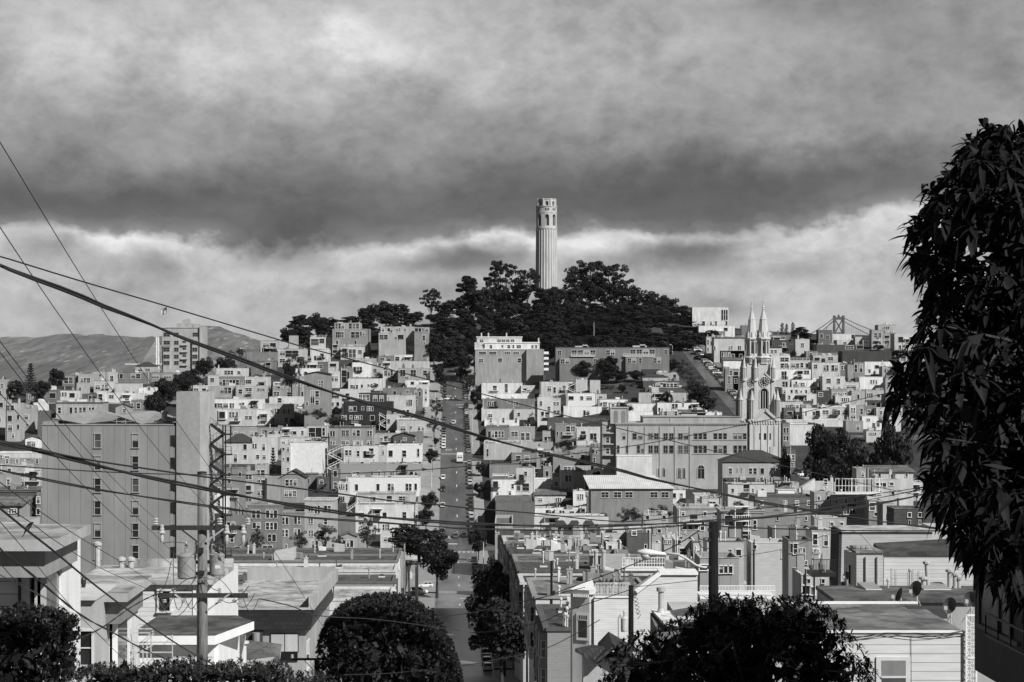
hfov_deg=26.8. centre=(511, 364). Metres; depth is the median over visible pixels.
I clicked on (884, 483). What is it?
window
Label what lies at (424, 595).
cross street
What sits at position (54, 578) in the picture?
corner window
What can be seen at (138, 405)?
window
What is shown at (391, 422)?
house
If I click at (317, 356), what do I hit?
house
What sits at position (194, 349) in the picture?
window
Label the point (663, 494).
window
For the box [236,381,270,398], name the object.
house
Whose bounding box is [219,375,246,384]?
house
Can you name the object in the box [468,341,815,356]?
cross street
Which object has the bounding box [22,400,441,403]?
cross street
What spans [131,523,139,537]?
window
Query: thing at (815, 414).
house
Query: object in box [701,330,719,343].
cypress tree
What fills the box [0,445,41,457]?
house
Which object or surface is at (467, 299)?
cypress tree
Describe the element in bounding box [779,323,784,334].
poplar tree
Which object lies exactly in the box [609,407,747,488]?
church school
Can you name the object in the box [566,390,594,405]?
house
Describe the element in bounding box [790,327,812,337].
cypress tree
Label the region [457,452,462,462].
box lorry
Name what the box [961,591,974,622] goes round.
satellite dish
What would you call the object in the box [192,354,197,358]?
window
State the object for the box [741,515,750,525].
window
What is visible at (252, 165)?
sky
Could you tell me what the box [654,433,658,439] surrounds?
window
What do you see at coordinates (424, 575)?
sidewalk
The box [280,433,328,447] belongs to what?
house
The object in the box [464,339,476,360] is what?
round tree
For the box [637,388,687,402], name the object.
house
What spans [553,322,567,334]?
cypress tree
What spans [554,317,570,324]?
round tree
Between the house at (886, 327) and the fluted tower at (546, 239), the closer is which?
the fluted tower at (546, 239)
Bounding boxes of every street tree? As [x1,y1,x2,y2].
[250,528,264,547]
[289,531,307,547]
[291,353,307,395]
[313,523,336,546]
[313,591,463,681]
[331,535,344,546]
[358,517,380,547]
[427,416,438,438]
[429,397,443,419]
[456,372,475,401]
[676,360,692,384]
[681,373,703,399]
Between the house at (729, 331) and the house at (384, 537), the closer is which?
the house at (384, 537)
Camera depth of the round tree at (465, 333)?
1162.35 m
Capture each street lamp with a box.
[431,458,439,487]
[467,412,472,446]
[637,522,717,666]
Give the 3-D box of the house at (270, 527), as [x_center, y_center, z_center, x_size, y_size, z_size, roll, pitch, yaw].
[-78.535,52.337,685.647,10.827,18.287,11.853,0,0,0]
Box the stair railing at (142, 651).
[130,628,212,669]
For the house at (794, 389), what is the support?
on the terrain
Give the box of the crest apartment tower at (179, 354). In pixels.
[160,319,206,377]
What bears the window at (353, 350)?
in the house at (350, 351)
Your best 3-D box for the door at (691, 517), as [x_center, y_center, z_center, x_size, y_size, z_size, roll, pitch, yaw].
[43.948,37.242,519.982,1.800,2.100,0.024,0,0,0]
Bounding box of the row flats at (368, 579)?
[238,568,397,589]
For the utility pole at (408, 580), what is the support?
on the sidewalk at (429, 602)
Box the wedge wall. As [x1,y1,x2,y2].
[797,478,814,492]
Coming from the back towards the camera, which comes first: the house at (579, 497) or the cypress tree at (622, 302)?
the cypress tree at (622, 302)
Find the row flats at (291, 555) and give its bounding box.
[224,547,399,568]
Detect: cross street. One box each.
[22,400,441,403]
[277,455,440,459]
[308,353,377,357]
[406,593,434,596]
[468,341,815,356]
[468,383,818,403]
[471,435,931,459]
[480,524,673,550]
[494,670,513,675]
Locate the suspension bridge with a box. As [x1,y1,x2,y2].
[811,314,871,334]
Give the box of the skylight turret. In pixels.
[775,485,794,493]
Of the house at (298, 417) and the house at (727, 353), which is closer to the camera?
the house at (298, 417)
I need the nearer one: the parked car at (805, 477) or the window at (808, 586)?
the window at (808, 586)
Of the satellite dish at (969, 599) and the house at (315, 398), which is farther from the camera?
the house at (315, 398)
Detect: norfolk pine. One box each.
[23,363,38,392]
[269,448,277,475]
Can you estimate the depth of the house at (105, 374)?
1120.00 m
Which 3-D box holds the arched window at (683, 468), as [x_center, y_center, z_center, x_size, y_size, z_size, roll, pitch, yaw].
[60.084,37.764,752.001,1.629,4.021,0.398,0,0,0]
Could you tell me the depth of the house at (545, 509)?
736.00 m
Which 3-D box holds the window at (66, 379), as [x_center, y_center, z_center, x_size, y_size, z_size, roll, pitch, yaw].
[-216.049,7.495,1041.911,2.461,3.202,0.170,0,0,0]
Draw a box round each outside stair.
[320,475,332,491]
[327,445,342,474]
[379,412,387,429]
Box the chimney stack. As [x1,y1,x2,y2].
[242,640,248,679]
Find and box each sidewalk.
[406,559,435,591]
[412,598,434,610]
[417,461,440,542]
[423,404,441,453]
[429,358,442,399]
[467,357,475,399]
[469,404,479,453]
[472,461,486,543]
[476,551,491,591]
[491,652,512,668]
[495,676,520,681]
[697,339,742,394]
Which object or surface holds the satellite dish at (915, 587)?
attached to the sided house at (900, 641)
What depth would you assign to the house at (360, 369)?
1070.00 m
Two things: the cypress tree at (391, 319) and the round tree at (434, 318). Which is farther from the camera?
the round tree at (434, 318)
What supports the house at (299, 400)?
on the terrain
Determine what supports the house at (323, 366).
on the terrain
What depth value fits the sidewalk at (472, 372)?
1081.71 m
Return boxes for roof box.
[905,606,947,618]
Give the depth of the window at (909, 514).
359.94 m
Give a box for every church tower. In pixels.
[735,296,756,422]
[745,296,781,457]
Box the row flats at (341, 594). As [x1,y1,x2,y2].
[238,586,395,615]
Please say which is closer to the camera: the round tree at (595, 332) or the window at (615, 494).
the window at (615, 494)
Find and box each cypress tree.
[281,314,313,341]
[296,326,311,347]
[314,325,331,336]
[327,319,343,331]
[341,316,359,322]
[360,319,379,341]
[377,315,401,331]
[391,304,413,324]
[399,319,418,326]
[420,324,434,337]
[423,333,442,360]
[430,318,461,330]
[435,345,457,367]
[441,324,461,339]
[452,275,485,318]
[454,337,471,357]
[454,344,470,366]
[456,311,476,321]
[457,314,476,330]
[463,331,480,349]
[479,325,498,336]
[492,318,511,330]
[496,330,509,336]
[508,287,526,315]
[508,323,530,341]
[516,302,531,318]
[526,303,546,313]
[529,307,547,319]
[531,287,552,309]
[532,324,550,335]
[540,332,556,351]
[544,334,559,357]
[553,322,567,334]
[563,340,574,346]
[565,324,580,334]
[577,342,587,345]
[587,303,603,314]
[588,343,600,346]
[596,316,612,326]
[598,335,614,343]
[611,301,630,316]
[612,337,627,346]
[616,308,631,319]
[617,323,638,336]
[624,311,654,325]
[635,323,647,335]
[637,331,654,339]
[645,341,655,346]
[651,300,674,322]
[652,336,674,346]
[655,337,672,354]
[668,337,686,349]
[675,315,686,321]
[675,331,693,345]
[678,320,696,324]
[683,313,691,319]
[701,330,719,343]
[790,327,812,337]
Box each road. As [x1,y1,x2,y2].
[434,552,498,681]
[439,349,690,665]
[681,344,742,414]
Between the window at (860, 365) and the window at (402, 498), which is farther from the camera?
the window at (860, 365)
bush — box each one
[235,348,244,354]
[299,410,309,416]
[309,408,327,419]
[324,414,344,426]
[554,439,576,453]
[613,401,633,410]
[616,507,641,522]
[648,504,673,517]
[732,500,743,505]
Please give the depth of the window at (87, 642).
71.98 m
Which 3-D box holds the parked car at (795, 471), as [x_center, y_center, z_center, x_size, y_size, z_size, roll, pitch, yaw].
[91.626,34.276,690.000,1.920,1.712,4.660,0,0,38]
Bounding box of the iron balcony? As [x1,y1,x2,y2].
[807,553,835,600]
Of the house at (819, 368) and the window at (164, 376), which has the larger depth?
the window at (164, 376)
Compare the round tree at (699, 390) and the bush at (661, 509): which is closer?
the bush at (661, 509)
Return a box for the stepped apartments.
[475,333,548,384]
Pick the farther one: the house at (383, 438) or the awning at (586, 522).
the house at (383, 438)
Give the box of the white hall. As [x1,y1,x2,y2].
[616,455,651,474]
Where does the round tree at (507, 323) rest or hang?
on the terrain
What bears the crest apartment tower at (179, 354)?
on the terrain
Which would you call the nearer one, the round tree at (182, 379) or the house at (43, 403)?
the house at (43, 403)
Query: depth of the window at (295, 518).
687.91 m
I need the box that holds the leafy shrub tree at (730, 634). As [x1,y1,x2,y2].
[597,592,879,681]
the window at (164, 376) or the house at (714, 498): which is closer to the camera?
the house at (714, 498)
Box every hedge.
[0,600,81,681]
[60,654,342,681]
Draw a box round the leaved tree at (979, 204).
[880,117,1023,629]
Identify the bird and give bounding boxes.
[22,522,33,536]
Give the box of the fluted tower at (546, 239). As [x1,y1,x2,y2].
[536,198,556,298]
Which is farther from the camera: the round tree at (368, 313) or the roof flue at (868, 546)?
the round tree at (368, 313)
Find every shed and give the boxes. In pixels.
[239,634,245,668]
[246,640,281,681]
[583,475,674,528]
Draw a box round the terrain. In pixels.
[0,307,1022,669]
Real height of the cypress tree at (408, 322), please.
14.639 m
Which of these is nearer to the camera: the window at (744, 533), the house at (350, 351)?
the window at (744, 533)
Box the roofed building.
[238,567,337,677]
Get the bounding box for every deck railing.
[621,557,664,570]
[697,585,774,598]
[833,478,882,493]
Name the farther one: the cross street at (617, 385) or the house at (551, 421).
the cross street at (617, 385)
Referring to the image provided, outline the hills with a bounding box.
[0,326,259,381]
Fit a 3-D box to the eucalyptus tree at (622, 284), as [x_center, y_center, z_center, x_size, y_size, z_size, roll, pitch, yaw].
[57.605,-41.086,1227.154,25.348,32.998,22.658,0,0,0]
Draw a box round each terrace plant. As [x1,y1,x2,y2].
[597,579,603,592]
[603,578,609,592]
[608,578,614,592]
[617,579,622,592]
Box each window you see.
[7,415,11,421]
[8,425,12,430]
[31,578,33,606]
[47,570,58,675]
[50,393,55,398]
[64,377,68,383]
[69,393,74,397]
[81,628,93,666]
[93,478,101,492]
[93,500,101,514]
[93,523,101,537]
[93,545,101,559]
[94,433,101,447]
[94,455,101,470]
[95,384,99,389]
[98,394,102,400]
[118,619,126,665]
[131,433,138,447]
[131,455,138,470]
[131,478,139,492]
[131,500,139,514]
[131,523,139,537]
[131,545,138,557]
[136,403,140,408]
[156,589,171,612]
[163,347,169,351]
[163,354,169,358]
[163,375,171,378]
[170,435,175,445]
[170,457,175,468]
[170,480,175,490]
[170,502,175,512]
[170,530,175,535]
[170,547,175,557]
[192,347,197,351]
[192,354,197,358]
[219,411,224,418]
[227,387,231,392]
[233,454,236,461]
[246,475,251,479]
[246,485,250,490]
[251,510,255,517]
[252,522,256,528]
[257,387,264,390]
[260,490,264,495]
[262,545,272,547]
[265,522,269,529]
[267,534,271,541]
[269,510,273,517]
[269,522,273,529]
[270,634,298,651]
[271,534,275,541]
[273,391,279,395]
[274,522,277,529]
[279,358,284,362]
[280,652,297,660]
[284,490,288,496]
[284,529,287,536]
[285,350,298,356]
[285,517,288,524]
[294,517,297,524]
[308,427,314,436]
[310,390,314,403]
[311,338,318,344]
[315,427,321,436]
[319,338,324,342]
[329,363,336,366]
[335,331,339,337]
[342,370,346,382]
[349,540,353,547]
[352,349,355,357]
[370,415,374,420]
[379,395,383,400]
[383,537,391,541]
[388,450,392,456]
[397,334,403,339]
[398,496,405,500]
[400,369,405,376]
[400,426,405,430]
[402,450,406,456]
[402,512,406,517]
[408,483,411,490]
[410,369,415,376]
[505,383,507,392]
[511,431,517,436]
[516,481,520,490]
[518,591,521,604]
[525,483,528,490]
[530,606,534,621]
[530,631,533,646]
[541,640,545,657]
[541,668,545,681]
[553,478,558,486]
[576,613,588,640]
[579,434,586,439]
[590,350,595,354]
[601,492,608,497]
[613,492,621,497]
[625,492,632,497]
[630,349,635,354]
[631,530,636,535]
[632,433,636,439]
[636,349,641,354]
[638,433,642,439]
[643,349,648,354]
[648,433,652,439]
[648,445,652,452]
[649,349,654,354]
[650,492,657,497]
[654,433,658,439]
[654,445,658,452]
[661,492,668,497]
[662,467,665,476]
[663,433,667,439]
[663,445,667,452]
[669,433,673,439]
[669,445,673,452]
[677,467,681,477]
[678,433,682,439]
[678,445,682,452]
[679,548,686,553]
[682,467,685,477]
[684,433,688,439]
[684,445,688,452]
[697,465,704,477]
[699,564,708,570]
[713,433,717,438]
[713,445,717,452]
[718,565,723,573]
[721,310,723,319]
[723,445,726,452]
[723,565,728,573]
[724,515,733,525]
[725,310,727,319]
[727,376,730,383]
[727,565,732,573]
[728,468,732,473]
[733,371,738,375]
[733,445,736,452]
[735,549,741,555]
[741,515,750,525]
[742,531,750,538]
[748,468,752,473]
[752,520,756,529]
[761,389,767,408]
[793,543,797,554]
[801,584,810,594]
[810,586,815,595]
[812,533,817,544]
[823,535,828,545]
[846,385,854,388]
[848,565,849,583]
[859,364,862,371]
[869,502,875,510]
[880,482,886,486]
[881,660,906,681]
[898,336,903,342]
[907,512,911,517]
[980,583,1007,634]
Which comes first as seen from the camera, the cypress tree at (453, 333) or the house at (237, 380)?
the house at (237, 380)
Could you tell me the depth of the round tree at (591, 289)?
1220.56 m
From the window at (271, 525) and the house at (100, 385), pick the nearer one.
the window at (271, 525)
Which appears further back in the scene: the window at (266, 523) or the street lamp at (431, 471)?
the street lamp at (431, 471)
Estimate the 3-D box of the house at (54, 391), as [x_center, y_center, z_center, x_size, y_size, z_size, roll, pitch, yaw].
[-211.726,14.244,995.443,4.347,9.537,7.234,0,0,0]
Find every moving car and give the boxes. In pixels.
[453,532,458,537]
[462,531,467,536]
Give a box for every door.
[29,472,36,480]
[549,519,554,524]
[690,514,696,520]
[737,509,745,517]
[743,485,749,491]
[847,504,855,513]
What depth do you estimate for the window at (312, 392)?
904.90 m
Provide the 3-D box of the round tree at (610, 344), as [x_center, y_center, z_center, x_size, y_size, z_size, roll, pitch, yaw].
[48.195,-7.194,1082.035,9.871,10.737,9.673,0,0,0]
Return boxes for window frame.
[37,578,39,671]
[110,624,111,666]
[978,586,1011,637]
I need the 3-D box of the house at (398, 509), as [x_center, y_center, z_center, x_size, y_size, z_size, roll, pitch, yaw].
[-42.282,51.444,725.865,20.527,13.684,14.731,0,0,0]
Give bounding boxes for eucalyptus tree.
[419,288,441,323]
[483,260,524,317]
[512,268,540,302]
[562,272,588,289]
[564,260,612,291]
[591,264,634,302]
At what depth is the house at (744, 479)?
674.78 m
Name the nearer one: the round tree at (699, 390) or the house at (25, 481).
the house at (25, 481)
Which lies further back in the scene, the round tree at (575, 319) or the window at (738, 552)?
the round tree at (575, 319)
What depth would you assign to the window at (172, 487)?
299.94 m
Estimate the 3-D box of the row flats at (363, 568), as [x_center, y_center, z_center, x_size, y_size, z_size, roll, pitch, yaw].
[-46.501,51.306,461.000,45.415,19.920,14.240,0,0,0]
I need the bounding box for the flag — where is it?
[161,307,166,314]
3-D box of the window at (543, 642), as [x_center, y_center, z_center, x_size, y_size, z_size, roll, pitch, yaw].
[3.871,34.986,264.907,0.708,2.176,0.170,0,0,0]
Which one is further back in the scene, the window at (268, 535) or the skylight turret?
the window at (268, 535)
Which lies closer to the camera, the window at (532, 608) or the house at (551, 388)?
the window at (532, 608)
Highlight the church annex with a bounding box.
[600,419,615,474]
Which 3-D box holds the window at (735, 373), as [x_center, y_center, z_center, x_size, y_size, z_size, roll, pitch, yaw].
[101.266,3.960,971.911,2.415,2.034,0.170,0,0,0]
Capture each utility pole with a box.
[152,471,258,681]
[291,654,321,673]
[404,544,404,594]
[407,561,416,598]
[408,565,409,595]
[417,564,417,600]
[507,650,527,681]
[550,561,552,603]
[618,585,640,643]
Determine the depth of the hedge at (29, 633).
35.63 m
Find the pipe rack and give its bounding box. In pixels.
[891,569,919,585]
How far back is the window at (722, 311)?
1190.05 m
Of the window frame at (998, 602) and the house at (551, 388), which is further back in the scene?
the house at (551, 388)
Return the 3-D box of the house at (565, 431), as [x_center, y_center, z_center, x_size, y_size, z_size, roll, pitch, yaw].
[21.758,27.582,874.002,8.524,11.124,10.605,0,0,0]
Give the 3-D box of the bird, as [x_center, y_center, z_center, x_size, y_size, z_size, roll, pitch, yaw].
[-7.088,2.415,31.497,0.178,0.230,0.069,0,0,-18]
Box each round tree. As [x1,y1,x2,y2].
[6,381,23,399]
[32,380,50,398]
[48,368,64,386]
[143,391,166,411]
[152,377,177,410]
[172,371,192,390]
[184,368,202,390]
[194,356,214,383]
[214,357,237,367]
[280,326,296,346]
[282,357,296,387]
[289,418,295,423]
[307,312,333,331]
[328,458,334,464]
[332,406,342,413]
[357,303,382,322]
[375,300,396,325]
[388,523,447,564]
[405,311,423,323]
[416,508,434,528]
[417,540,457,597]
[420,491,438,516]
[425,313,448,324]
[425,342,442,365]
[425,448,438,471]
[432,364,444,374]
[432,438,439,443]
[433,332,444,339]
[434,299,457,317]
[434,371,448,392]
[437,338,457,361]
[444,316,462,322]
[448,551,458,573]
[454,367,472,379]
[457,352,472,368]
[460,326,480,337]
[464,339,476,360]
[464,574,511,675]
[468,526,487,560]
[468,594,525,681]
[469,388,479,404]
[471,555,505,604]
[472,299,494,314]
[473,481,485,492]
[475,285,492,300]
[475,461,486,473]
[476,312,493,329]
[487,310,505,320]
[489,289,511,310]
[498,300,519,317]
[500,316,524,331]
[522,331,543,342]
[524,318,539,329]
[540,287,559,307]
[540,313,558,327]
[547,339,563,365]
[549,325,569,333]
[552,286,567,303]
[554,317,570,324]
[556,331,570,339]
[561,305,576,317]
[562,299,578,316]
[563,286,584,302]
[569,315,585,323]
[572,340,581,345]
[572,360,591,377]
[574,299,590,308]
[577,321,595,334]
[578,280,602,302]
[579,321,597,332]
[583,335,599,345]
[587,306,609,311]
[592,326,610,334]
[592,327,609,335]
[596,284,617,303]
[597,356,619,380]
[601,340,616,346]
[603,370,628,382]
[604,302,625,313]
[608,327,620,332]
[609,315,629,324]
[616,284,642,304]
[617,384,625,392]
[626,337,644,346]
[626,370,645,381]
[628,303,643,312]
[631,290,659,305]
[633,326,651,334]
[640,312,659,326]
[654,295,678,306]
[656,311,675,326]
[657,391,672,401]
[661,325,683,334]
[669,305,690,317]
[669,359,679,371]
[677,340,696,350]
[686,383,710,402]
[692,332,705,346]
[699,394,716,409]
[780,444,790,479]
[802,422,840,478]
[814,450,846,491]
[830,428,868,491]
[847,447,872,486]
[868,422,913,465]
[870,344,884,350]
[892,349,908,358]
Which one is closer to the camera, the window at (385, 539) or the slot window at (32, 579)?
the slot window at (32, 579)
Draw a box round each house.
[0,376,8,399]
[0,397,11,409]
[0,410,4,434]
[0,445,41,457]
[0,455,41,470]
[0,459,33,471]
[0,464,21,486]
[0,482,41,516]
[0,496,32,516]
[0,517,90,681]
[5,398,24,441]
[19,468,41,485]
[24,435,41,447]
[25,404,36,430]
[26,393,49,402]
[33,398,48,421]
[36,489,41,523]
[38,406,50,434]
[49,385,60,402]
[55,399,107,417]
[60,386,78,399]
[62,372,78,385]
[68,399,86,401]
[77,382,89,398]
[78,372,95,386]
[81,576,151,681]
[82,390,96,401]
[85,541,237,627]
[93,370,109,380]
[94,378,109,392]
[97,388,106,401]
[105,390,147,402]
[109,369,117,391]
[115,383,142,392]
[115,403,133,414]
[118,370,152,383]
[131,398,144,411]
[135,362,157,371]
[138,615,253,681]
[139,386,157,394]
[152,370,180,381]
[191,383,213,390]
[208,372,220,384]
[208,381,237,397]
[213,359,234,371]
[215,365,248,376]
[215,396,264,408]
[215,405,257,425]
[215,421,229,447]
[215,447,221,470]
[215,470,221,494]
[215,493,229,512]
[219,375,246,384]
[224,433,251,463]
[224,463,246,508]
[226,509,248,547]
[231,425,258,437]
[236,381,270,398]
[239,348,259,367]
[244,374,270,384]
[246,465,257,507]
[246,501,283,547]
[247,352,277,367]
[250,357,277,375]
[252,432,277,463]
[255,459,268,500]
[257,409,270,424]
[257,424,283,435]
[259,429,282,436]
[260,338,278,351]
[262,348,279,351]
[263,403,296,424]
[267,476,280,500]
[269,396,303,405]
[273,384,301,395]
[275,432,279,451]
[278,347,307,366]
[279,468,308,502]
[280,373,303,390]
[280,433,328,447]
[281,424,308,436]
[281,440,290,475]
[283,509,304,547]
[289,336,298,348]
[290,441,324,473]
[295,365,319,375]
[295,404,303,422]
[298,360,317,367]
[301,371,331,426]
[304,497,338,547]
[305,469,318,488]
[307,423,329,436]
[310,334,331,355]
[311,346,330,361]
[317,473,330,491]
[318,359,327,372]
[328,358,338,370]
[328,367,340,387]
[328,445,343,459]
[329,422,375,444]
[331,465,340,490]
[332,328,370,356]
[332,391,341,408]
[335,321,361,328]
[338,477,349,502]
[338,515,355,534]
[339,459,387,478]
[339,530,358,547]
[340,387,370,402]
[341,344,364,359]
[341,366,352,387]
[341,397,393,428]
[343,440,359,461]
[348,376,385,390]
[348,471,420,496]
[352,357,376,364]
[352,360,372,376]
[355,496,417,533]
[356,488,415,502]
[357,530,366,547]
[359,389,386,400]
[360,440,378,461]
[371,362,383,376]
[374,429,400,443]
[377,354,393,363]
[378,444,386,461]
[379,331,405,355]
[380,324,413,344]
[380,531,393,547]
[383,358,429,369]
[383,370,397,379]
[383,385,415,394]
[386,410,398,430]
[387,392,415,414]
[387,440,422,461]
[387,458,421,474]
[392,432,415,443]
[394,354,413,360]
[394,533,423,559]
[396,414,426,432]
[398,363,430,382]
[405,376,429,386]
[406,345,413,354]
[407,428,423,443]
[414,327,429,360]
[414,387,422,410]
[416,380,428,406]
[481,378,522,392]
[482,393,534,398]
[482,395,534,408]
[482,407,513,420]
[484,416,534,425]
[484,438,521,459]
[486,420,508,439]
[489,461,521,477]
[491,472,515,500]
[495,495,534,528]
[495,515,512,559]
[497,522,603,561]
[499,527,600,572]
[502,531,600,572]
[505,538,637,666]
[509,423,534,440]
[509,545,696,677]
[511,448,535,462]
[512,550,694,679]
[514,404,534,419]
[514,564,746,681]
[516,437,541,448]
[516,462,534,496]
[521,384,534,392]
[523,566,641,681]
[529,464,542,477]
[533,489,566,504]
[533,596,570,681]
[534,511,608,529]
[535,478,550,488]
[535,502,554,512]
[536,447,552,466]
[537,394,552,426]
[540,377,578,396]
[540,439,552,449]
[542,425,553,441]
[543,463,551,479]
[547,417,605,429]
[552,469,558,488]
[553,395,560,415]
[553,441,588,451]
[553,448,589,470]
[555,419,575,442]
[555,505,579,512]
[559,468,572,492]
[560,463,593,469]
[563,406,601,416]
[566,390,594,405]
[569,569,697,681]
[572,488,587,505]
[573,466,585,488]
[575,377,586,391]
[575,632,649,681]
[576,423,599,445]
[580,506,585,512]
[585,492,587,512]
[589,380,599,392]
[590,444,599,468]
[595,390,606,403]
[597,396,627,409]
[600,546,627,553]
[601,527,625,545]
[603,534,621,548]
[608,403,656,412]
[625,526,651,550]
[628,411,652,420]
[628,519,650,529]
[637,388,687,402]
[640,374,668,380]
[641,378,682,386]
[642,509,667,525]
[643,383,685,391]
[650,587,679,672]
[651,387,658,391]
[651,521,677,551]
[652,533,659,550]
[655,371,678,380]
[655,397,706,413]
[659,407,680,414]
[661,528,673,552]
[667,602,708,681]
[672,485,685,505]
[672,531,694,553]
[673,499,720,538]
[677,409,705,414]
[690,307,727,326]
[690,539,702,557]
[693,491,707,502]
[694,542,739,612]
[697,325,734,336]
[697,409,721,414]
[700,492,720,504]
[703,531,743,606]
[705,334,714,356]
[706,329,724,336]
[711,334,744,361]
[715,501,765,605]
[717,447,789,505]
[720,350,745,357]
[721,358,741,371]
[723,476,789,505]
[724,366,739,390]
[724,477,773,505]
[733,376,740,389]
[740,323,746,336]
[747,534,781,681]
[749,487,809,508]
[764,501,810,538]
[767,515,809,538]
[768,331,790,342]
[769,345,781,354]
[769,353,789,368]
[770,338,788,350]
[774,376,789,388]
[774,475,798,493]
[776,365,790,379]
[778,382,810,396]
[780,399,802,411]
[781,400,811,405]
[781,422,789,445]
[781,422,815,444]
[781,445,795,470]
[782,390,816,404]
[782,404,794,417]
[782,415,843,426]
[782,524,811,681]
[787,601,964,681]
[790,358,809,368]
[790,378,816,388]
[791,367,810,378]
[792,549,828,600]
[793,336,808,355]
[795,489,809,493]
[799,403,821,418]
[804,349,817,357]
[805,514,830,569]
[808,359,839,378]
[809,352,837,361]
[810,486,832,524]
[811,515,845,529]
[813,341,862,354]
[814,388,830,402]
[815,475,834,491]
[816,327,831,344]
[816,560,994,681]
[819,374,844,389]
[819,402,848,419]
[829,386,846,398]
[830,523,963,585]
[831,486,868,524]
[832,334,854,342]
[832,392,851,404]
[833,338,862,344]
[838,351,891,361]
[840,361,847,375]
[843,416,862,431]
[844,546,883,585]
[845,361,853,381]
[845,381,859,391]
[847,399,856,419]
[849,387,864,404]
[851,358,864,377]
[852,465,868,491]
[853,336,861,344]
[855,377,882,388]
[856,400,863,419]
[859,411,877,428]
[861,388,883,399]
[863,426,880,441]
[863,494,880,524]
[864,402,876,415]
[864,465,914,505]
[865,360,891,374]
[869,327,883,349]
[869,469,898,504]
[872,423,881,429]
[873,539,972,585]
[874,402,906,420]
[875,323,895,332]
[877,500,894,524]
[879,363,896,376]
[879,416,900,431]
[881,390,908,406]
[883,375,894,393]
[884,330,895,347]
[887,498,924,524]
[890,333,914,355]
[913,480,922,501]
[975,443,1023,681]
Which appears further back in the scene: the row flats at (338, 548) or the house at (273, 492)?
the house at (273, 492)
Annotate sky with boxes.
[0,0,1023,348]
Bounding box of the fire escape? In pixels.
[209,417,232,557]
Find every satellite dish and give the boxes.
[843,571,849,584]
[891,588,901,600]
[909,581,921,605]
[943,597,956,626]
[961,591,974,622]
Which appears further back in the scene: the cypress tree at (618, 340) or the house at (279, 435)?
the cypress tree at (618, 340)
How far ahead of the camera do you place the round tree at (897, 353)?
1078.10 m
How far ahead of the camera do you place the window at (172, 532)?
299.94 m
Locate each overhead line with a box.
[0,142,247,519]
[0,227,219,519]
[0,256,921,495]
[0,264,940,529]
[0,341,151,515]
[0,352,197,574]
[0,393,199,583]
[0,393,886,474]
[0,440,921,527]
[0,443,919,521]
[0,469,921,530]
[0,482,164,590]
[0,502,160,594]
[0,507,211,663]
[0,522,144,681]
[0,547,177,664]
[0,564,68,612]
[0,575,74,613]
[75,594,157,639]
[210,467,323,627]
[260,598,459,630]
[345,620,598,674]
[439,587,584,617]
[470,590,628,632]
[500,530,698,603]
[635,580,697,586]
[700,525,938,530]
[720,531,924,558]
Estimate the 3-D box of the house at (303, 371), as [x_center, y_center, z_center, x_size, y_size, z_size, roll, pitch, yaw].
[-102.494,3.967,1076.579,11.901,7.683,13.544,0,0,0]
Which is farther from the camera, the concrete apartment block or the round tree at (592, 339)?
the round tree at (592, 339)
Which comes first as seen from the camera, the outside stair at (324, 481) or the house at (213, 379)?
the outside stair at (324, 481)
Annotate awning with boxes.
[554,520,566,524]
[568,520,578,524]
[583,520,593,524]
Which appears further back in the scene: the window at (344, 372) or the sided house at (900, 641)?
the window at (344, 372)
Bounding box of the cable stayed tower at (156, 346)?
[125,337,161,368]
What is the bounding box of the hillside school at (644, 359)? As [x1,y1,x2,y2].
[555,344,669,381]
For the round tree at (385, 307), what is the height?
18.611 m
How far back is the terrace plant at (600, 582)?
193.94 m
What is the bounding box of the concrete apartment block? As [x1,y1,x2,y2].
[41,391,214,574]
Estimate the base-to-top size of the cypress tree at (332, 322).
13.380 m
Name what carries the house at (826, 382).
on the terrain
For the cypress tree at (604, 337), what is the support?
on the terrain
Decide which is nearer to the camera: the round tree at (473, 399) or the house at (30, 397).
the round tree at (473, 399)
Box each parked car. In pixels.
[410,586,427,593]
[418,581,432,586]
[471,556,476,561]
[481,648,490,656]
[482,656,491,665]
[483,662,492,670]
[792,469,802,473]
[796,471,806,475]
[801,475,810,479]
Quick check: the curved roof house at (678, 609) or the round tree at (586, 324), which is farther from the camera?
the round tree at (586, 324)
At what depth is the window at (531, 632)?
300.96 m
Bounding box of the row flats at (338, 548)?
[215,543,403,587]
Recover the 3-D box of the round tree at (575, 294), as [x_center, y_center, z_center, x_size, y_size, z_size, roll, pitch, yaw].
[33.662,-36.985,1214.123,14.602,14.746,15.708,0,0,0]
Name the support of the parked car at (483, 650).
on the road at (451, 593)
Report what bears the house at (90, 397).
on the terrain
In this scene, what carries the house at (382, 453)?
on the terrain
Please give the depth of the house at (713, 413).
892.00 m
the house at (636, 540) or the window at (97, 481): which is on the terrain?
the house at (636, 540)
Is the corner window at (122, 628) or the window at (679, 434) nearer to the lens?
the corner window at (122, 628)
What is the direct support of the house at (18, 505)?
on the terrain
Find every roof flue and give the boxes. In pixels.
[81,576,85,587]
[850,545,859,550]
[865,545,872,548]
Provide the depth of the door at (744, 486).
639.95 m
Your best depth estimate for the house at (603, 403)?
924.00 m
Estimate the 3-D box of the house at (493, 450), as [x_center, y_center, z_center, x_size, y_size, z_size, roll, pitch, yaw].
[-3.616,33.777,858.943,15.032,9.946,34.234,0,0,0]
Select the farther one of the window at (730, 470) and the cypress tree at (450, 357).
the cypress tree at (450, 357)
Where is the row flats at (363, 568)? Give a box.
[234,556,400,593]
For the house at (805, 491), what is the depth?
542.77 m
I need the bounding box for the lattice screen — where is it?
[965,614,976,681]
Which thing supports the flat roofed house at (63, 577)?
on the terrain
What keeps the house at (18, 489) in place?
on the terrain
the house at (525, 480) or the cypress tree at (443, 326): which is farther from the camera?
the cypress tree at (443, 326)

